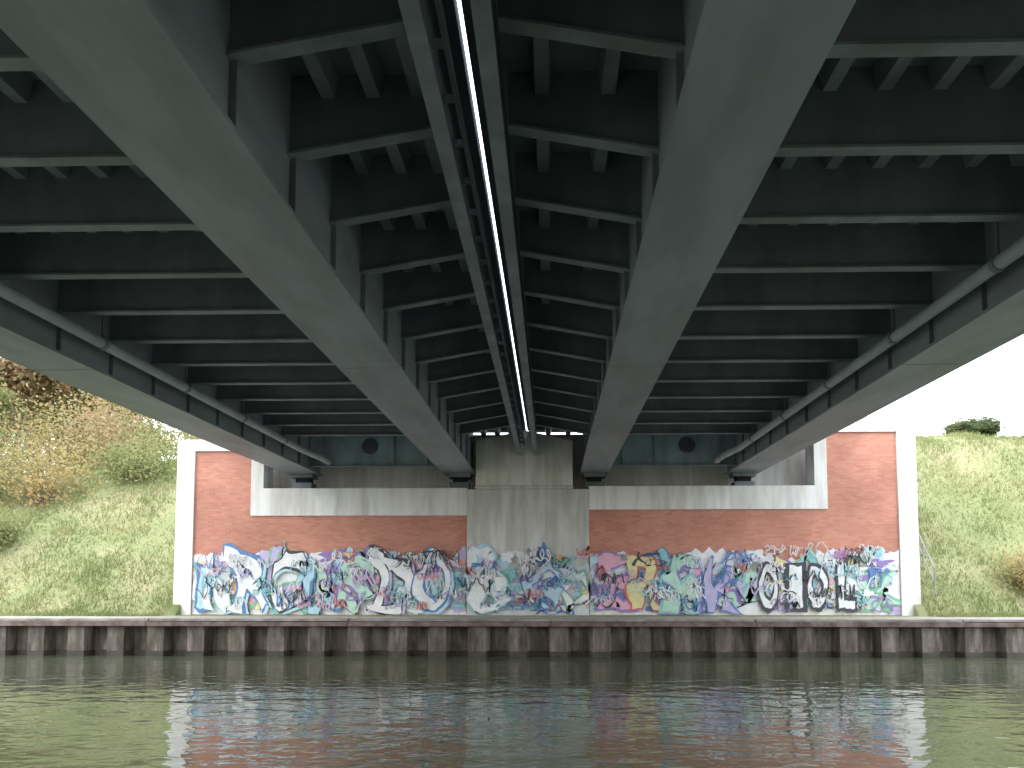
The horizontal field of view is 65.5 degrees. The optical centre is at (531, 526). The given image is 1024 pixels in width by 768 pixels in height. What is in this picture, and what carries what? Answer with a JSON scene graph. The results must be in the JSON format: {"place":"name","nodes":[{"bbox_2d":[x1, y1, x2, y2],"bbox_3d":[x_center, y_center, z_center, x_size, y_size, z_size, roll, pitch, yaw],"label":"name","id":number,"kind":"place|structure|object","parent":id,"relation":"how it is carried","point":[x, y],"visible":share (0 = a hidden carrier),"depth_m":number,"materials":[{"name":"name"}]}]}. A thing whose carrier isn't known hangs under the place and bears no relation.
{"place":"outdoors","nodes":[
{"label":"outdoors","id":0,"kind":"place"},
{"bbox_2d":[0,655,1023,767],"bbox_3d":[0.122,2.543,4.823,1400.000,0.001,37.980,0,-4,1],"label":"canal water","id":1,"kind":"structure","parent":0,"point":[210,711],"depth_m":13.45,"materials":[{"name":"green liquid"}]},
{"bbox_2d":[0,429,1023,625],"bbox_3d":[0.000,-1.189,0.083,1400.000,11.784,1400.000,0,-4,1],"label":"ground","id":2,"kind":"structure","parent":0,"point":[920,610],"depth_m":31.07,"materials":[{"name":"green plant"}]},
{"bbox_2d":[0,374,21,434],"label":"tree","id":3,"kind":"object","parent":2,"relation":"on","point":[5,398],"visible":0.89,"depth_m":38.75,"materials":[{"name":"green plant"}]},
{"bbox_2d":[0,394,35,426],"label":"tree","id":4,"kind":"object","parent":2,"relation":"on","point":[19,409],"visible":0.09,"depth_m":51.37,"materials":[{"name":"green plant"}]},
{"bbox_2d":[0,406,53,507],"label":"shrub","id":5,"kind":"object","parent":2,"relation":"on","point":[10,447],"visible":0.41,"depth_m":33.64,"materials":[{"name":"brown plant"}]},
{"bbox_2d":[0,504,54,548],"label":"shrub","id":6,"kind":"object","parent":2,"relation":"on","point":[5,529],"visible":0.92,"depth_m":31.01,"materials":[{"name":"green plant"}]},
{"bbox_2d":[1,397,55,477],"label":"tree","id":7,"kind":"object","parent":2,"relation":"on","point":[33,415],"visible":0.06,"depth_m":57.44,"materials":[{"name":"brown plant"}]},
{"bbox_2d":[0,357,78,465],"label":"tree","id":8,"kind":"object","parent":2,"relation":"on","point":[18,378],"visible":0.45,"depth_m":44.27,"materials":[{"name":"brown plant"}]},
{"bbox_2d":[0,400,90,477],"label":"shrub","id":9,"kind":"object","parent":2,"relation":"on","point":[6,440],"visible":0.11,"depth_m":39.95,"materials":[{"name":"brown plant"}]},
{"bbox_2d":[20,399,87,474],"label":"tree","id":10,"kind":"object","parent":2,"relation":"on","point":[54,411],"visible":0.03,"depth_m":52.91,"materials":[{"name":"brown plant"}]},
{"bbox_2d":[0,382,132,478],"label":"shrub","id":11,"kind":"object","parent":2,"relation":"on","point":[41,438],"visible":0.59,"depth_m":37.60,"materials":[{"name":"brown plant"}]},
{"bbox_2d":[0,417,133,505],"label":"shrub","id":12,"kind":"object","parent":2,"relation":"on","point":[45,484],"visible":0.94,"depth_m":33.34,"materials":[{"name":"beige plant"}]},
{"bbox_2d":[31,373,161,459],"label":"tree","id":13,"kind":"object","parent":2,"relation":"on","point":[63,387],"visible":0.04,"depth_m":45.15,"materials":[{"name":"brown plant"}]},
{"bbox_2d":[54,383,144,465],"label":"tree","id":14,"kind":"object","parent":2,"relation":"on","point":[65,402],"visible":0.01,"depth_m":49.35,"materials":[{"name":"brown plant"}]},
{"bbox_2d":[47,389,171,468],"bbox_3d":[-19.690,-4.663,37.257,6.443,4.110,7.197,0,-4,1],"label":"shrub","id":15,"kind":"object","parent":2,"relation":"on","point":[109,424],"visible":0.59,"depth_m":37.01,"materials":[{"name":"beige plant"}]},
{"bbox_2d":[55,423,170,465],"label":"tree","id":16,"kind":"object","parent":2,"relation":"on","point":[142,441],"visible":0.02,"depth_m":62.21,"materials":[{"name":"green plant"}]},
{"bbox_2d":[82,391,159,464],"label":"tree","id":17,"kind":"object","parent":2,"relation":"on","point":[96,398],"visible":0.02,"depth_m":41.60,"materials":[{"name":"brown plant"}]},
{"bbox_2d":[60,390,188,462],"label":"shrub","id":18,"kind":"object","parent":2,"relation":"on","point":[135,427],"visible":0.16,"depth_m":40.64,"materials":[{"name":"brown plant"}]},
{"bbox_2d":[73,421,195,482],"bbox_3d":[-17.250,-3.261,35.456,5.203,2.961,5.161,0,-4,1],"label":"shrub","id":19,"kind":"object","parent":2,"relation":"on","point":[128,465],"visible":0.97,"depth_m":34.77,"materials":[{"name":"green plant"}]},
{"bbox_2d":[137,417,197,459],"bbox_3d":[-17.187,-4.578,40.550,6.107,3.695,6.290,1,-4,-20],"label":"shrub","id":20,"kind":"object","parent":2,"relation":"on","point":[172,436],"visible":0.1,"depth_m":39.17,"materials":[{"name":"green plant"}]},
{"bbox_2d":[148,424,201,449],"bbox_3d":[-15.267,-4.337,39.028,5.118,2.976,5.095,0,-4,1],"label":"shrub","id":21,"kind":"object","parent":2,"relation":"on","point":[177,439],"visible":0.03,"depth_m":37.62,"materials":[{"name":"green plant"}]},
{"bbox_2d":[0,618,1023,657],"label":"sheet pile quay wall","id":22,"kind":"structure","parent":2,"relation":"on","point":[799,638],"depth_m":23.57,"materials":[{"name":"metal"}]},
{"bbox_2d":[173,416,920,615],"bbox_3d":[0.518,0.220,33.112,26.320,7.520,9.900,0,-4,1],"label":"bridge abutment","id":23,"kind":"object","parent":2,"relation":"on","point":[853,486],"visible":0.6,"depth_m":28.30,"materials":[{"name":"red brick"}]},
{"bbox_2d":[0,0,1023,488],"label":"steel girder bridge","id":24,"kind":"structure","parent":23,"relation":"on","point":[744,240],"depth_m":10.40,"materials":[{"name":"paint"}]},
{"bbox_2d":[192,541,900,614],"bbox_3d":[0.386,1.800,28.023,24.960,2.617,0.232,0,-4,1],"label":"graffiti","id":25,"kind":"object","parent":23,"relation":"attached to","point":[372,579],"visible":1,"depth_m":27.99,"materials":[{"name":"multicoloured paint"}]},
{"bbox_2d":[919,534,935,596],"bbox_3d":[14.557,-0.330,30.902,0.050,6.199,5.582,-1,-4,8],"label":"handrail","id":26,"kind":"object","parent":2,"relation":"on","point":[923,560],"visible":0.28,"depth_m":28.66,"materials":[{"name":"grey metal"}]},
{"bbox_2d":[939,413,1004,436],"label":"tree","id":27,"kind":"object","parent":2,"relation":"on","point":[986,426],"visible":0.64,"depth_m":41.90,"materials":[{"name":"green plant"}]},
{"bbox_2d":[972,541,1023,589],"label":"shrub","id":28,"kind":"object","parent":2,"relation":"on","point":[1015,574],"visible":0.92,"depth_m":28.22,"materials":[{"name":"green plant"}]},
{"bbox_2d":[0,616,1023,620],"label":"quay path","id":29,"kind":"structure","parent":0,"point":[389,617],"depth_m":26.19,"materials":[{"name":"grey concrete"}]},
{"bbox_2d":[2,0,1023,475],"label":"sky","id":30,"kind":"structure","parent":0,"point":[992,383],"materials":[{"name":"white"}]}
]}

